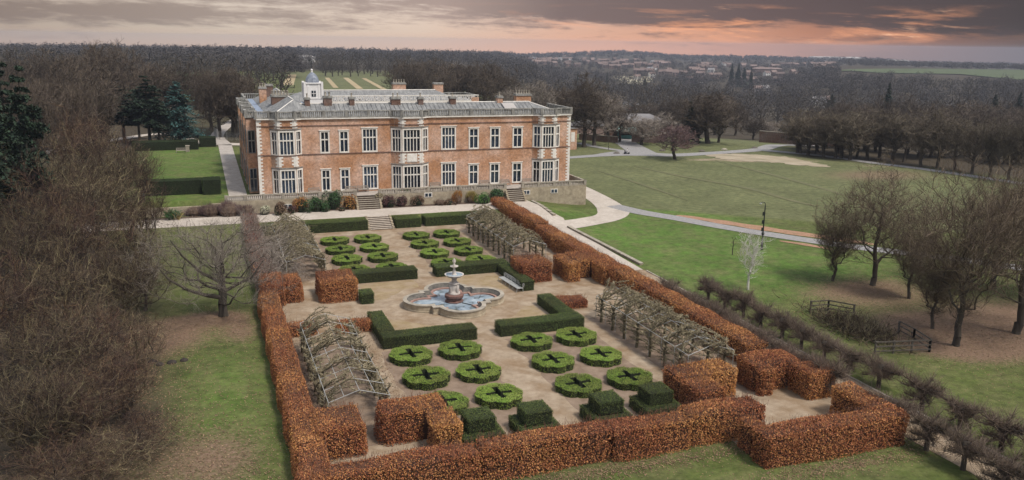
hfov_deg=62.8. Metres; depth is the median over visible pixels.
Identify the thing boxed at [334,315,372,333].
beech hedge
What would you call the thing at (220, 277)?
bare tree
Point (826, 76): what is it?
distant woodland
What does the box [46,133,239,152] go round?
wood path
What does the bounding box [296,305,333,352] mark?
trained tree
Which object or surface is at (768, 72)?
house
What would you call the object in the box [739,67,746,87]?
spruce tree
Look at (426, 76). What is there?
bare tree
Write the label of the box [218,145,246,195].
path
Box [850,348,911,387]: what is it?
pollarded lime
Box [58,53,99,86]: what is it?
bare tree
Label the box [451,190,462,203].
shrub
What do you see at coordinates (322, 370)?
trained tree
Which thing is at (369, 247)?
box bed
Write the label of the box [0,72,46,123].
bare tree
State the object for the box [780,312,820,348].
pollarded lime
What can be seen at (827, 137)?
bare tree
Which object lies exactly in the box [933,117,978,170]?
bare tree
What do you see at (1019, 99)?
spruce tree
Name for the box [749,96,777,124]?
bare tree
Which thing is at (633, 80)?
pale field
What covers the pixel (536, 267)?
beech hedge
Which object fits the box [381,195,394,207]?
shrub
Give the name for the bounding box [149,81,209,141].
cedar tree
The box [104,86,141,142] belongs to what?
pine tree
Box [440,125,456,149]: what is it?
window
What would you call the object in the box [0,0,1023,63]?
sky
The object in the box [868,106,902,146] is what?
bare tree
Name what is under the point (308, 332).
trained tree
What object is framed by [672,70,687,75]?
house
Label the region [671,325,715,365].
trained tree
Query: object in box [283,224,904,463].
garden path
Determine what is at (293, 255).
trained tree
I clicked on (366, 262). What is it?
bed soil
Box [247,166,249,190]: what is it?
window
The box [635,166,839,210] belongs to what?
field track
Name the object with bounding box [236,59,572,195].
brick mansion
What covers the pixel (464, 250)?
box bed
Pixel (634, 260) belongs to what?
kerb wall
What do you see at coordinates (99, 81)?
bare tree
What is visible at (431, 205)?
border soil
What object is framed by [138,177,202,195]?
yew hedge
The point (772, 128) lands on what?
bare tree
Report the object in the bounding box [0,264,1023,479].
fallen leaves
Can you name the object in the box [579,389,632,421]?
yew topiary
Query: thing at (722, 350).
trained tree
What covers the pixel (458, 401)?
box bed
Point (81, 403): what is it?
bare tree
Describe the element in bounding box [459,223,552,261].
bed soil
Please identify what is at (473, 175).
window
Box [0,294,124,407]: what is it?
bare tree
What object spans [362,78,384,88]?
mown strip
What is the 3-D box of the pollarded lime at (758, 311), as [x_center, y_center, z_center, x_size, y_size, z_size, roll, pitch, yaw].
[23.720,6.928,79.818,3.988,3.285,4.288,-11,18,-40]
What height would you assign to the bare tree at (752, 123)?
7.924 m
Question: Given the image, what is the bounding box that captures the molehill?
[166,360,176,364]
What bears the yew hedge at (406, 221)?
on the ground at (688, 253)
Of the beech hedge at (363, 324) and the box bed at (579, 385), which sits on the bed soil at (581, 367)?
the box bed at (579, 385)
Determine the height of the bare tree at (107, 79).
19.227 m
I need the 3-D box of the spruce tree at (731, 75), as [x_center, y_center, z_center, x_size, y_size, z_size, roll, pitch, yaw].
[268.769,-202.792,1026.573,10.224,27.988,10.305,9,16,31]
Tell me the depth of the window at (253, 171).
126.29 m
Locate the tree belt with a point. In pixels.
(371, 64)
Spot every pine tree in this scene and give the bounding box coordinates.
[0,61,38,233]
[0,65,57,252]
[0,103,26,277]
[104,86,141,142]
[127,92,145,139]
[129,75,164,140]
[141,97,173,139]
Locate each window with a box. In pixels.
[245,128,247,153]
[247,130,255,153]
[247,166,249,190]
[249,168,257,191]
[319,130,329,153]
[321,168,331,190]
[338,130,348,152]
[339,167,350,190]
[361,127,377,151]
[362,164,378,189]
[424,192,431,196]
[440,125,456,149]
[440,162,455,185]
[468,127,479,148]
[468,163,479,184]
[490,126,500,147]
[490,162,500,183]
[511,161,522,182]
[512,126,523,147]
[571,132,574,141]
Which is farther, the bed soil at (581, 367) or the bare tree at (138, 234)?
the bare tree at (138, 234)
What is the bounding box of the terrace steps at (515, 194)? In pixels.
[505,187,526,201]
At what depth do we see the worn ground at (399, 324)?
79.05 m
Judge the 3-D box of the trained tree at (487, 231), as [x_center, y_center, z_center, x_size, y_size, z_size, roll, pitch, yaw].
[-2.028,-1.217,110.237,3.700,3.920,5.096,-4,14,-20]
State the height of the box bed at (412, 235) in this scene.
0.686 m
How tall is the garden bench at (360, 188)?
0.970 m
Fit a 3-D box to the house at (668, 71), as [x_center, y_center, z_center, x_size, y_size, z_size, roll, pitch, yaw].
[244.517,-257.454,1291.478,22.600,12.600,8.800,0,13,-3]
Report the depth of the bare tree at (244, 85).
200.34 m
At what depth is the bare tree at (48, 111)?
135.54 m
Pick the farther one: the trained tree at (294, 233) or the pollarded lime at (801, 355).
the trained tree at (294, 233)
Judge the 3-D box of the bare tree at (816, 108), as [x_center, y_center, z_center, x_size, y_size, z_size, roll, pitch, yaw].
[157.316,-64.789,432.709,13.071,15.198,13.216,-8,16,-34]
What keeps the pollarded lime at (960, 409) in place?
on the ground at (688, 253)
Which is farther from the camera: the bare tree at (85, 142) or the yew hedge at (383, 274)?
the bare tree at (85, 142)
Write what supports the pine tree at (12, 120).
on the ground at (688, 253)
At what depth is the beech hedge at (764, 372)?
64.92 m
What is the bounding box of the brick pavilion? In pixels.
[570,127,577,149]
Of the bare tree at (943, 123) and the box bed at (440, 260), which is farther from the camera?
the bare tree at (943, 123)
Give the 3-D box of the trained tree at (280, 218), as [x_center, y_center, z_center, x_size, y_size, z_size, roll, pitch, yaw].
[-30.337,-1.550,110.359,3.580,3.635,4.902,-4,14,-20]
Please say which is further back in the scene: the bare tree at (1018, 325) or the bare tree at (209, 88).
the bare tree at (209, 88)
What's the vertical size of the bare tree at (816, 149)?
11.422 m
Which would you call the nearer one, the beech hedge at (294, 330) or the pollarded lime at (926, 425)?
the pollarded lime at (926, 425)
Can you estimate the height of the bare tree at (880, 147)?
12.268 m
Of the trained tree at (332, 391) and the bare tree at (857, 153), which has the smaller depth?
the trained tree at (332, 391)
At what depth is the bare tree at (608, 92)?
488.56 m
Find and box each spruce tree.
[679,101,703,143]
[727,63,734,84]
[734,64,741,86]
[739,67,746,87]
[749,68,752,87]
[824,95,837,108]
[884,82,891,107]
[988,95,999,114]
[1011,92,1023,113]
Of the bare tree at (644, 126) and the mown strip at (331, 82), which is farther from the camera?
the mown strip at (331, 82)
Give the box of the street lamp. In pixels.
[759,202,765,249]
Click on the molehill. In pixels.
(169, 362)
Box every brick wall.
[579,133,617,142]
[631,132,665,142]
[759,131,852,146]
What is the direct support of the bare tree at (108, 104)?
on the ground at (688, 253)
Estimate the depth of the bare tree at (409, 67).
350.73 m
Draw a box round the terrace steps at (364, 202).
[355,195,382,209]
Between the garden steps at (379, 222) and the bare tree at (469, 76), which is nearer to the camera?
the garden steps at (379, 222)
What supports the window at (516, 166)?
in the brick mansion
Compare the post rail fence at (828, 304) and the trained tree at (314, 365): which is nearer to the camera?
the trained tree at (314, 365)
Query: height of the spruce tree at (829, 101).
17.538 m
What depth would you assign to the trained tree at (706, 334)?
70.07 m
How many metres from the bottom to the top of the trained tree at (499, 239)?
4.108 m
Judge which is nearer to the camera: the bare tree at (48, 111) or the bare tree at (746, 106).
the bare tree at (48, 111)
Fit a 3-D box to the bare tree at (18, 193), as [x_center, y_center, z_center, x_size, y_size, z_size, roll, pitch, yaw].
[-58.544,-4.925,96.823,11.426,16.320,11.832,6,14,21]
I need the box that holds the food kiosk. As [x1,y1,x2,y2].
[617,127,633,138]
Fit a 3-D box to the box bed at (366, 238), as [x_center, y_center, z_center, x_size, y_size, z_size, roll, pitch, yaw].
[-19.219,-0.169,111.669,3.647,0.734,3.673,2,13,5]
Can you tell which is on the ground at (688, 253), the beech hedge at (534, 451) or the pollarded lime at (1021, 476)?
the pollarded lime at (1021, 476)
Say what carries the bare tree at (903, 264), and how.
on the ground at (688, 253)
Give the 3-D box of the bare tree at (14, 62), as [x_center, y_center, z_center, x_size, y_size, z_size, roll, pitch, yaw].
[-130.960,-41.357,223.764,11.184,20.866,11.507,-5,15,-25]
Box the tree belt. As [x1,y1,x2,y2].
[0,42,1023,111]
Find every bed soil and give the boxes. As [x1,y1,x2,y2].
[264,236,317,281]
[295,344,384,445]
[314,235,396,269]
[382,346,523,426]
[397,230,489,264]
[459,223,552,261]
[505,329,658,411]
[589,313,748,390]
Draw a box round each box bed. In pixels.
[320,236,349,245]
[325,244,355,255]
[331,253,362,265]
[338,264,370,269]
[353,233,381,243]
[359,242,388,252]
[367,251,398,262]
[375,261,406,267]
[388,345,432,366]
[402,231,429,240]
[402,365,450,390]
[410,239,438,249]
[419,247,449,258]
[421,390,469,414]
[431,257,460,267]
[433,229,459,238]
[437,339,482,361]
[443,237,470,246]
[453,245,482,256]
[455,360,501,383]
[465,254,495,260]
[474,383,522,409]
[510,331,552,351]
[531,350,574,373]
[554,373,601,398]
[556,326,596,346]
[579,345,621,367]
[606,366,652,390]
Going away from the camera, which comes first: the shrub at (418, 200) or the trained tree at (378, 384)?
the trained tree at (378, 384)
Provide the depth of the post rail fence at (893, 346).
73.92 m
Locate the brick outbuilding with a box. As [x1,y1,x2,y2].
[571,120,603,134]
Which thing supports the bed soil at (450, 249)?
on the garden path at (533, 384)
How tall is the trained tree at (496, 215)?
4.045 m
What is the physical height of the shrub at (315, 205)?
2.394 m
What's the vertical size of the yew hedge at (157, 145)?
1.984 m
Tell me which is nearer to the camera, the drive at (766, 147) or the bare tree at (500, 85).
the drive at (766, 147)
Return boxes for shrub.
[182,205,200,215]
[198,201,220,216]
[214,125,237,140]
[217,200,237,216]
[233,204,254,214]
[259,205,270,214]
[274,201,286,215]
[287,205,297,213]
[292,196,308,212]
[303,196,330,212]
[320,203,328,211]
[322,189,342,209]
[336,206,346,211]
[340,194,356,209]
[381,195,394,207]
[394,195,406,206]
[410,195,423,205]
[432,199,446,205]
[444,199,456,204]
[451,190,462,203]
[466,190,477,202]
[474,192,489,203]
[490,187,504,199]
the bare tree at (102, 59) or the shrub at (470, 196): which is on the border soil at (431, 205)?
the shrub at (470, 196)
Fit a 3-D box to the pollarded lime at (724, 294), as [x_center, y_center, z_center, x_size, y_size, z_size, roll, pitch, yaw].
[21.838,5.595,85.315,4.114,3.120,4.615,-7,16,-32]
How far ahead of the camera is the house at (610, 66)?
1482.71 m
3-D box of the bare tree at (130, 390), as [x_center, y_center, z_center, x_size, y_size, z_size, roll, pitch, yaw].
[-26.826,9.805,57.746,6.502,6.292,5.950,-5,15,-24]
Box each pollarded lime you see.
[657,271,683,289]
[665,280,708,299]
[681,291,723,306]
[693,272,726,299]
[699,297,741,319]
[704,281,747,308]
[718,309,757,329]
[727,283,758,318]
[735,319,783,347]
[744,294,775,327]
[753,331,805,352]
[760,304,806,337]
[773,337,828,360]
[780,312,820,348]
[804,329,850,358]
[804,346,856,391]
[823,334,876,376]
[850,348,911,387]
[857,380,927,436]
[892,366,953,412]
[903,398,960,455]
[930,384,995,435]
[932,417,1003,470]
[965,440,1023,479]
[967,401,1023,453]
[1010,433,1023,459]
[1010,461,1023,479]
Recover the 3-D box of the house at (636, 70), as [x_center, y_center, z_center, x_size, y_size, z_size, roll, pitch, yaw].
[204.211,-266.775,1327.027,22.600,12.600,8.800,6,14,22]
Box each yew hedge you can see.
[131,139,198,150]
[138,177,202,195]
[199,136,216,146]
[202,176,221,194]
[261,217,368,235]
[348,265,417,304]
[366,310,477,349]
[392,214,420,227]
[422,209,500,225]
[432,258,534,290]
[494,293,584,336]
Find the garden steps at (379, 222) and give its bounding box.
[365,214,394,229]
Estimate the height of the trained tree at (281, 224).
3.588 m
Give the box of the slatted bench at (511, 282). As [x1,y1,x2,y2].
[498,272,524,292]
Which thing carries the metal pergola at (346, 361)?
on the bed soil at (367, 403)
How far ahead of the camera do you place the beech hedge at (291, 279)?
84.95 m
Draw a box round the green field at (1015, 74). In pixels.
[840,69,1023,79]
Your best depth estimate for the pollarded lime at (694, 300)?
81.14 m
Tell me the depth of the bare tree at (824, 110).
280.75 m
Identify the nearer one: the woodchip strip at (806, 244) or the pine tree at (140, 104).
the woodchip strip at (806, 244)
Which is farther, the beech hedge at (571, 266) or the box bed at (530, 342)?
the beech hedge at (571, 266)
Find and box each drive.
[570,144,813,157]
[607,205,1020,269]
[616,138,655,152]
[765,150,1018,183]
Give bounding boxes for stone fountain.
[403,258,503,318]
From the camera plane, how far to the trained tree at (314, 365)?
63.42 m
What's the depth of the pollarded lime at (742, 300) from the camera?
82.31 m
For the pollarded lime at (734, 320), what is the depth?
75.94 m
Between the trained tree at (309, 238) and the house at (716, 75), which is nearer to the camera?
the trained tree at (309, 238)
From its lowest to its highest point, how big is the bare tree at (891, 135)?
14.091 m
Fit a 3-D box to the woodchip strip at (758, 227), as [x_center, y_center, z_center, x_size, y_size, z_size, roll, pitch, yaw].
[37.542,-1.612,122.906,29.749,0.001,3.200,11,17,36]
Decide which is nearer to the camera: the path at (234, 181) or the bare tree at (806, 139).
the path at (234, 181)
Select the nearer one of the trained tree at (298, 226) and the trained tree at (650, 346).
the trained tree at (650, 346)
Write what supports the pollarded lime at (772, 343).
on the ground at (688, 253)
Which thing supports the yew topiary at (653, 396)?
on the garden path at (533, 384)
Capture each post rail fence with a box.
[809,299,855,314]
[874,321,931,353]
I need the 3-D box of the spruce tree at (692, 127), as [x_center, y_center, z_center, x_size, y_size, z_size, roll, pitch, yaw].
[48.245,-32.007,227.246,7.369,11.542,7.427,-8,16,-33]
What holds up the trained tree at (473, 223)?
on the garden path at (533, 384)
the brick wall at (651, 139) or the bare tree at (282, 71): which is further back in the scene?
the bare tree at (282, 71)
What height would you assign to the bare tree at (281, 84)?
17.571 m
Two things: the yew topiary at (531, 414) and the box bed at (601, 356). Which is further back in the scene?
the box bed at (601, 356)
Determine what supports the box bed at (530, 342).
on the bed soil at (581, 367)
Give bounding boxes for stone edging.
[646,270,1016,464]
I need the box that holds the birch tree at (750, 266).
[736,230,775,289]
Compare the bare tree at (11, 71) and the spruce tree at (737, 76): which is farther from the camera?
the spruce tree at (737, 76)
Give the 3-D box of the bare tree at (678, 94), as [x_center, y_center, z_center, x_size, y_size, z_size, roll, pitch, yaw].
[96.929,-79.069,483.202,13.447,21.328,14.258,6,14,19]
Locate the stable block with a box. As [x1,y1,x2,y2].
[604,113,668,135]
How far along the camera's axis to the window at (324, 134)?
126.20 m
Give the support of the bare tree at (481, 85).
on the ground at (688, 253)
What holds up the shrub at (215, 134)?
on the ground at (688, 253)
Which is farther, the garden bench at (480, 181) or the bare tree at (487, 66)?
the bare tree at (487, 66)
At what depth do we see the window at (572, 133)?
209.82 m
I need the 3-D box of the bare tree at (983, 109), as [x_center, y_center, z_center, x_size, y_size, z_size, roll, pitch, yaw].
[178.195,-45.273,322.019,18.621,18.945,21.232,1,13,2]
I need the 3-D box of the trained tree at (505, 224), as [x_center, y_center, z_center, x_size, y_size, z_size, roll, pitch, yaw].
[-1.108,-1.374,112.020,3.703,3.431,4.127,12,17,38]
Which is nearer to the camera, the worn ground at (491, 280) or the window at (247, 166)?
the worn ground at (491, 280)
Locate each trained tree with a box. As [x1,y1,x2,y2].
[269,213,294,240]
[269,219,294,244]
[272,221,295,250]
[272,223,293,243]
[276,227,301,246]
[277,231,308,263]
[278,212,308,237]
[279,236,305,268]
[279,236,306,271]
[280,243,312,273]
[286,221,312,244]
[286,226,317,256]
[287,218,309,239]
[287,235,320,266]
[292,224,315,236]
[294,244,325,268]
[296,231,317,261]
[296,244,328,270]
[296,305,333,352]
[299,313,336,361]
[302,325,344,371]
[304,330,354,381]
[307,347,347,391]
[308,349,362,403]
[316,368,355,407]
[320,370,361,407]
[323,319,362,354]
[324,316,358,347]
[329,352,382,395]
[331,331,369,374]
[334,352,374,382]
[339,330,367,362]
[349,382,391,402]
[350,372,388,401]
[465,204,489,232]
[469,205,489,235]
[475,211,498,239]
[479,213,504,242]
[481,207,503,231]
[482,216,511,246]
[489,216,514,250]
[489,218,516,239]
[495,223,516,254]
[497,219,520,244]
[500,224,525,258]
[503,220,527,248]
[505,232,533,262]
[509,227,531,252]
[512,227,540,253]
[524,229,546,256]
[594,277,634,322]
[605,289,642,330]
[615,284,645,317]
[617,290,651,338]
[625,292,657,325]
[628,302,672,347]
[635,293,672,333]
[641,309,681,356]
[648,298,688,341]
[655,320,696,366]
[662,309,699,350]
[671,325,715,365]
[678,318,717,360]
[698,325,737,364]
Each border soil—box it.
[95,208,355,222]
[383,201,492,207]
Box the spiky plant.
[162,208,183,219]
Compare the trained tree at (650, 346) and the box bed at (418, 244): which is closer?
the trained tree at (650, 346)
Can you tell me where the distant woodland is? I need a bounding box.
[0,40,1023,118]
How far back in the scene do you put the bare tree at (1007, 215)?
90.10 m
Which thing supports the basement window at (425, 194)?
in the terrace wall at (572, 190)
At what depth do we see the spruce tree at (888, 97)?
387.56 m
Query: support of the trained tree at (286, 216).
on the garden path at (533, 384)
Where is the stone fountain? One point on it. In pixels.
(454, 298)
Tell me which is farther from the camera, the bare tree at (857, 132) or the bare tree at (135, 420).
the bare tree at (857, 132)
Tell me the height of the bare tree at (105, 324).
8.044 m
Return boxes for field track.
[597,170,686,199]
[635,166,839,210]
[715,160,857,199]
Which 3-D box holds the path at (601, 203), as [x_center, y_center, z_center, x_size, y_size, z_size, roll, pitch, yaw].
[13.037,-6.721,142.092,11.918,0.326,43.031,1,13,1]
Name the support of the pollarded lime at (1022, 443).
on the ground at (688, 253)
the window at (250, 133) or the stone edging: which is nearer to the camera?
the stone edging
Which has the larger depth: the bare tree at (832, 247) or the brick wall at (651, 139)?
the brick wall at (651, 139)
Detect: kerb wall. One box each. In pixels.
[530,200,555,215]
[567,226,642,264]
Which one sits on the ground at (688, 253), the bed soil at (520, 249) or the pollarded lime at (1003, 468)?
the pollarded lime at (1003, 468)
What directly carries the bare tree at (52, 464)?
on the ground at (688, 253)
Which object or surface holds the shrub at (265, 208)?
on the ground at (688, 253)
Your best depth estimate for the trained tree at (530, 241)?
103.96 m
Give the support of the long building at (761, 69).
on the ground at (688, 253)
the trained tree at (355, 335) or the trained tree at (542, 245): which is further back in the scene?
the trained tree at (542, 245)
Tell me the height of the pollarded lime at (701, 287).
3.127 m
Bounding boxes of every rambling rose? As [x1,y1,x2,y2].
[254,234,314,278]
[262,210,319,251]
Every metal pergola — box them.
[271,223,325,268]
[300,313,389,408]
[466,211,543,259]
[595,287,733,364]
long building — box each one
[752,67,781,72]
[810,56,858,60]
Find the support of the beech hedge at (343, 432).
on the garden path at (533, 384)
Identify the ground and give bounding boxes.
[0,53,1023,479]
[359,280,418,300]
[389,320,433,329]
[446,273,511,288]
[507,306,546,318]
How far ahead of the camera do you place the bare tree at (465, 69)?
364.14 m
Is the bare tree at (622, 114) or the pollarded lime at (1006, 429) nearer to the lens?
the pollarded lime at (1006, 429)
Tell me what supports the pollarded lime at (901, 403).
on the ground at (688, 253)
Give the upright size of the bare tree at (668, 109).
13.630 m
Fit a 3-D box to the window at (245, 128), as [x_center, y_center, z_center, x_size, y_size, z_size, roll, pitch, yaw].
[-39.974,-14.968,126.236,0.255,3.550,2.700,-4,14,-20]
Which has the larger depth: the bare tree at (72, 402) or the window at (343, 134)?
the window at (343, 134)
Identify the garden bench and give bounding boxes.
[308,187,319,191]
[345,186,356,189]
[357,185,368,191]
[479,180,489,183]
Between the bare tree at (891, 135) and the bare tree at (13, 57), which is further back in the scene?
the bare tree at (13, 57)
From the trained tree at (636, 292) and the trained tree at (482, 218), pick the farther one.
the trained tree at (482, 218)
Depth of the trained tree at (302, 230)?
104.39 m
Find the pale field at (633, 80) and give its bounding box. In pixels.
[617,76,653,83]
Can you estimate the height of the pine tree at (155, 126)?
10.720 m
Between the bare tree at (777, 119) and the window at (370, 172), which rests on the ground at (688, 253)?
the bare tree at (777, 119)
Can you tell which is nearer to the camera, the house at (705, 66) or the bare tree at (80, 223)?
the bare tree at (80, 223)
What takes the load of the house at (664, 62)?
on the ground at (688, 253)
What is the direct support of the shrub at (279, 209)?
on the path at (380, 212)
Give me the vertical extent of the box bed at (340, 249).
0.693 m
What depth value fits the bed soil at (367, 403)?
63.97 m
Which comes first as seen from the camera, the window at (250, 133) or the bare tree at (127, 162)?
the bare tree at (127, 162)
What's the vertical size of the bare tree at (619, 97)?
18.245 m
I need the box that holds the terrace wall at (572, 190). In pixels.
[108,174,586,219]
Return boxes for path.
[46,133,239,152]
[77,203,497,232]
[211,120,237,144]
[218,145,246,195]
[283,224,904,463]
[515,200,642,269]
[558,187,629,227]
[577,143,625,150]
[635,270,1015,479]
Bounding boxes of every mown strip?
[283,74,295,84]
[326,78,337,87]
[344,78,362,88]
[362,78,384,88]
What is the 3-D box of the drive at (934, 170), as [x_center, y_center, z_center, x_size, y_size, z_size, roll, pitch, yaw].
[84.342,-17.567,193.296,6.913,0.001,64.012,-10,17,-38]
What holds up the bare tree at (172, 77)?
on the ground at (688, 253)
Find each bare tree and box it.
[0,46,22,68]
[0,55,42,100]
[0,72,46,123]
[0,140,104,281]
[0,143,56,254]
[0,190,101,324]
[0,224,123,351]
[0,230,93,380]
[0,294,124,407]
[0,342,96,474]
[0,365,134,457]
[0,420,136,479]
[1,47,14,68]
[2,49,36,80]
[3,75,64,163]
[14,44,71,89]
[14,355,133,455]
[16,63,68,149]
[16,181,146,305]
[21,117,122,249]
[24,50,79,88]
[30,52,97,138]
[32,149,150,269]
[36,294,173,391]
[38,101,137,209]
[43,423,170,479]
[48,76,109,184]
[54,61,122,173]
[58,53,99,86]
[62,53,129,117]
[71,229,164,331]
[71,329,170,422]
[75,38,133,108]
[78,120,151,226]
[84,59,129,119]
[92,199,174,288]
[92,401,193,462]
[98,309,175,369]
[103,168,180,251]
[111,47,153,102]
[114,201,299,317]
[114,243,182,310]
[115,138,170,201]
[119,62,181,104]
[141,63,184,108]
[162,59,202,113]
[182,72,225,130]
[184,67,218,117]
[185,53,213,108]
[190,71,243,136]
[200,68,258,134]
[204,76,255,136]
[208,66,255,95]
[232,68,261,96]
[236,58,259,90]
[237,57,254,78]
[251,56,279,94]
[262,62,294,92]
[271,62,293,86]
[376,58,410,88]
[388,62,426,88]
[394,56,426,80]
[408,59,438,81]
[411,65,440,88]
[418,58,443,84]
[425,62,456,93]
[436,62,467,76]
[440,61,471,94]
[442,64,468,90]
[453,62,482,88]
[455,64,481,97]
[467,62,497,100]
[471,64,512,100]
[473,57,502,80]
[484,62,510,80]
[491,82,519,100]
[495,66,522,96]
[508,78,563,106]
[543,85,574,118]
[557,71,618,147]
[567,88,627,145]
[588,99,628,135]
[595,84,614,98]
[599,104,637,141]
[607,89,628,106]
[620,101,644,113]
[621,116,664,144]
[635,102,658,116]
[646,112,678,133]
[649,123,700,159]
[652,99,687,132]
[658,97,699,129]
[665,91,747,143]
[671,84,689,119]
[682,107,711,142]
[709,98,737,134]
[709,111,733,142]
[727,98,752,135]
[738,117,771,139]
[741,95,759,126]
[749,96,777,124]
[758,121,782,131]
[765,99,790,124]
[772,108,817,152]
[780,106,812,122]
[780,123,805,145]
[787,111,823,154]
[791,118,812,153]
[794,116,846,156]
[803,105,837,117]
[804,99,825,116]
[809,194,872,281]
[810,110,826,153]
[815,114,868,157]
[816,98,833,109]
[816,108,861,157]
[821,148,951,285]
[827,112,876,159]
[851,110,877,157]
[854,105,889,159]
[855,112,901,159]
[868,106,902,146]
[870,103,917,161]
[873,94,901,114]
[882,204,954,298]
[890,144,1023,346]
[891,113,922,161]
[893,93,923,114]
[897,229,981,328]
[898,109,946,166]
[902,104,936,143]
[908,122,945,158]
[915,104,961,167]
[932,145,1023,334]
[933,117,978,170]
[936,98,967,112]
[939,102,978,146]
[942,166,1023,288]
[947,117,999,173]
[956,98,1002,123]
[971,182,1023,276]
[978,115,1012,176]
[981,127,1021,164]
[992,119,1023,179]
[1006,120,1023,165]
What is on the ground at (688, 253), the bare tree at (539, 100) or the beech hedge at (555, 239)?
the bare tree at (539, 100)
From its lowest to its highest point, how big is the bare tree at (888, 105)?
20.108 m
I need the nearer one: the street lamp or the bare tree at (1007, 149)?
the street lamp
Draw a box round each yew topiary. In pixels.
[460,405,504,448]
[508,399,560,433]
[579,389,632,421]
[629,380,681,414]
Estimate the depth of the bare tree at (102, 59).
220.15 m
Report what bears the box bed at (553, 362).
on the bed soil at (581, 367)
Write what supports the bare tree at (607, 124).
on the ground at (688, 253)
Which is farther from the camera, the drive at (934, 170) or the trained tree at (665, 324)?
the drive at (934, 170)
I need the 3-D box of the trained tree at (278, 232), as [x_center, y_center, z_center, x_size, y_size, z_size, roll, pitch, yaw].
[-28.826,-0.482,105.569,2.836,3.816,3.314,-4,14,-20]
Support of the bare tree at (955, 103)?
on the ground at (688, 253)
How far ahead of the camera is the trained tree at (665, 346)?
69.69 m
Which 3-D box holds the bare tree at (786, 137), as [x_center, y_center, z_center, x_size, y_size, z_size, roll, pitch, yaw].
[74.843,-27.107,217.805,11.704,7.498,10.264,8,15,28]
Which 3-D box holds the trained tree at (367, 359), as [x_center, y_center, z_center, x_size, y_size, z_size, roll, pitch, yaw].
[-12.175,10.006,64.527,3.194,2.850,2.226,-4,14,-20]
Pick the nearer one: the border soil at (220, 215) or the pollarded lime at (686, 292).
the pollarded lime at (686, 292)
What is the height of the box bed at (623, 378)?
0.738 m
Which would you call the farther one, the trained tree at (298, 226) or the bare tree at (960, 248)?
the trained tree at (298, 226)
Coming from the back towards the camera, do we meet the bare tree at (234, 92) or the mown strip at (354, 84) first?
the mown strip at (354, 84)
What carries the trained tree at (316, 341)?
on the bed soil at (367, 403)
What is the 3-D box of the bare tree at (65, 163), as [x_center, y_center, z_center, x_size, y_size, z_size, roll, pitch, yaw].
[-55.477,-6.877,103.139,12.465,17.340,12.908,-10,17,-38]
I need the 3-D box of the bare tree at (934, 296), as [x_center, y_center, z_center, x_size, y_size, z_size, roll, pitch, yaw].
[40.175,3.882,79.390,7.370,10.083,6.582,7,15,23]
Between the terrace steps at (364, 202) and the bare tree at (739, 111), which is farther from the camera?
the bare tree at (739, 111)
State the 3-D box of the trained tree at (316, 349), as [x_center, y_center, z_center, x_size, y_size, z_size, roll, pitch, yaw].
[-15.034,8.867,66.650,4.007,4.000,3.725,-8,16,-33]
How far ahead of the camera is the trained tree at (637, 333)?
74.17 m
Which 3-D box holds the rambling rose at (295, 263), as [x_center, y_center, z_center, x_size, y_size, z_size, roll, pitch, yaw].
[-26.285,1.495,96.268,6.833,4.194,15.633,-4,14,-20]
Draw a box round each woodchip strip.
[676,215,873,244]
[780,240,826,248]
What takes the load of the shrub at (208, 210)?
on the ground at (688, 253)
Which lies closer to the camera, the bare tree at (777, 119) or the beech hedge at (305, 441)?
the beech hedge at (305, 441)
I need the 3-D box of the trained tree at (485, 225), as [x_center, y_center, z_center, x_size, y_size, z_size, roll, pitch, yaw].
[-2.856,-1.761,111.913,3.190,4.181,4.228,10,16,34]
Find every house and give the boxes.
[534,59,546,64]
[608,64,620,68]
[622,63,634,67]
[633,68,647,73]
[659,61,670,65]
[664,69,674,74]
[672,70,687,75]
[704,65,716,69]
[707,67,714,72]
[707,72,722,78]
[763,70,770,75]
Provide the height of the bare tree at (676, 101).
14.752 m
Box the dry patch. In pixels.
[706,154,829,166]
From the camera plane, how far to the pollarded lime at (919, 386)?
61.91 m
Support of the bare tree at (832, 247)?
on the ground at (688, 253)
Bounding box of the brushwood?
[772,290,947,362]
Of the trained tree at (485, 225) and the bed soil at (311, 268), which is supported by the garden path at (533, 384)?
the bed soil at (311, 268)
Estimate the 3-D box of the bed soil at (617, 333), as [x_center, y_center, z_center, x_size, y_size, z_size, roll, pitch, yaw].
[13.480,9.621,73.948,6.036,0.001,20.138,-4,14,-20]
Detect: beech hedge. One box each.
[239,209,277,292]
[257,285,334,479]
[258,270,303,305]
[287,319,318,337]
[294,391,768,479]
[312,398,368,460]
[315,267,358,303]
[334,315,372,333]
[373,389,462,446]
[490,195,767,360]
[510,251,552,281]
[552,249,618,285]
[555,292,587,308]
[661,355,738,406]
[735,346,835,400]
[736,375,909,469]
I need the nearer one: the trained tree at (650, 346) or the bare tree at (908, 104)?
the trained tree at (650, 346)
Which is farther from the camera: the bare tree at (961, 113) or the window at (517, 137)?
the bare tree at (961, 113)
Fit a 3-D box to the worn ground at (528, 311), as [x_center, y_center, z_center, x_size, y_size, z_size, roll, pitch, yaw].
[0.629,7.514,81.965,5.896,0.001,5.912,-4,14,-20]
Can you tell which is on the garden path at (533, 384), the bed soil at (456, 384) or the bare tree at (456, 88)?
the bed soil at (456, 384)
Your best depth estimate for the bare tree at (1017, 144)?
167.28 m
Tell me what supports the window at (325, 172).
in the brick mansion
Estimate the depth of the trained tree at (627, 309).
76.46 m
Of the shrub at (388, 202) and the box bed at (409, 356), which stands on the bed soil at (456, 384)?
the box bed at (409, 356)
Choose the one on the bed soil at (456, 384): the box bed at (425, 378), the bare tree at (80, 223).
the box bed at (425, 378)
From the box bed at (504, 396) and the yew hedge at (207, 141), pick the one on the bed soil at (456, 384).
the box bed at (504, 396)
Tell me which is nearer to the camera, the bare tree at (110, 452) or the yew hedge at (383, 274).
the bare tree at (110, 452)
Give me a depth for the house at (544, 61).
1526.41 m
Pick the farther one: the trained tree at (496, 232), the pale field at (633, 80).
the pale field at (633, 80)

